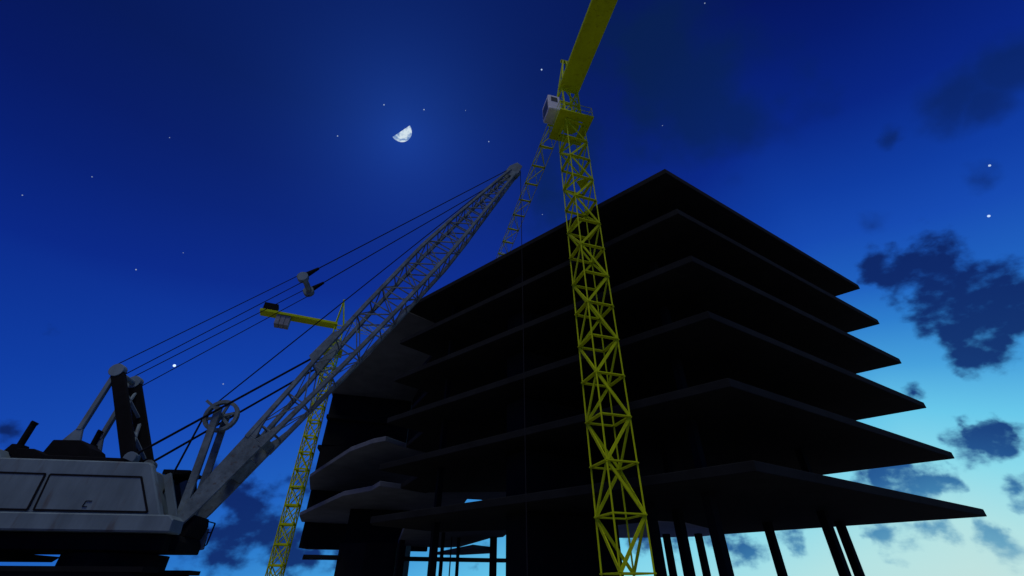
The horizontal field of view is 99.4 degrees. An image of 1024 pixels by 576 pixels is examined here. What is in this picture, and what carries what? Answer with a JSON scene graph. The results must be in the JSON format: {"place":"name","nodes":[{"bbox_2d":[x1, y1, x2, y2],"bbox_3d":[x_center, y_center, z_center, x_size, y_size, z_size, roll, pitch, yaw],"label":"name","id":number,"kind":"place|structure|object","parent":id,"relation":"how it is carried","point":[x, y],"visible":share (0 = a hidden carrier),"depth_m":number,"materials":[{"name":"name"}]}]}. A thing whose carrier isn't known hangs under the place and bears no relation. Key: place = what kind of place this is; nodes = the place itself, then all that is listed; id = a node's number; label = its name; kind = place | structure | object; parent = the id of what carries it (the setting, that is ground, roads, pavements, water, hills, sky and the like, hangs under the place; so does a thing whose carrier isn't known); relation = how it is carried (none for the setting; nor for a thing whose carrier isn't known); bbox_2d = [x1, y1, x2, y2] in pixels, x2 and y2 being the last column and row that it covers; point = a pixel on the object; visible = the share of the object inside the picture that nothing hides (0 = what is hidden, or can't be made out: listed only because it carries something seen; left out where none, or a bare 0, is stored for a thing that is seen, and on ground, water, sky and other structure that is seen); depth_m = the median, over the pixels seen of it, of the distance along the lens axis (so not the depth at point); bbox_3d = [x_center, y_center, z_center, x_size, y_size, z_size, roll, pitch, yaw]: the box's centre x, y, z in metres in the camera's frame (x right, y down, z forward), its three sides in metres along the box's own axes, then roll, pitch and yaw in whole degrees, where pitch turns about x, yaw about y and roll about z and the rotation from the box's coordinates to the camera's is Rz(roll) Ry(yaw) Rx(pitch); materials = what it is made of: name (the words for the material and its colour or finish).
{"place":"outdoors","nodes":[
{"label":"outdoors","id":0,"kind":"place"},
{"bbox_2d":[393,126,411,141],"bbox_3d":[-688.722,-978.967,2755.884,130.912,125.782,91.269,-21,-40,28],"label":"moon","id":1,"kind":"object","parent":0,"point":[405,134],"visible":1,"depth_m":2712.45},
{"bbox_2d":[0,0,1023,575],"label":"sky","id":2,"kind":"structure","parent":0,"point":[864,136],"materials":[{"name":"blue"}]},
{"bbox_2d":[299,169,986,575],"bbox_3d":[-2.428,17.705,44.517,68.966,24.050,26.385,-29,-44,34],"label":"unfinished building","id":3,"kind":"structure","parent":0,"point":[751,393],"depth_m":30.30,"materials":[{"name":"concrete"}]},
{"label":"ground","id":4,"kind":"structure","parent":0,"visible":0},
{"bbox_2d":[0,163,527,575],"bbox_3d":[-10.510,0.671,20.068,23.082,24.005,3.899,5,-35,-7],"label":"crawler crane","id":5,"kind":"object","parent":4,"relation":"on","point":[76,503],"visible":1,"depth_m":15.02,"materials":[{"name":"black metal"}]},
{"bbox_2d":[260,299,385,575],"bbox_3d":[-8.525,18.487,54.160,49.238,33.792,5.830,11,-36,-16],"label":"tower crane","id":6,"kind":"object","parent":4,"relation":"on","point":[283,320],"visible":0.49,"depth_m":48.61,"materials":[{"name":"yellow metal"}]},
{"bbox_2d":[496,0,656,575],"bbox_3d":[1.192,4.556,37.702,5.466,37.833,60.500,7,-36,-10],"label":"tower crane","id":7,"kind":"object","parent":4,"relation":"on","point":[557,118],"visible":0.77,"depth_m":25.09,"materials":[{"name":"yellow metal"}]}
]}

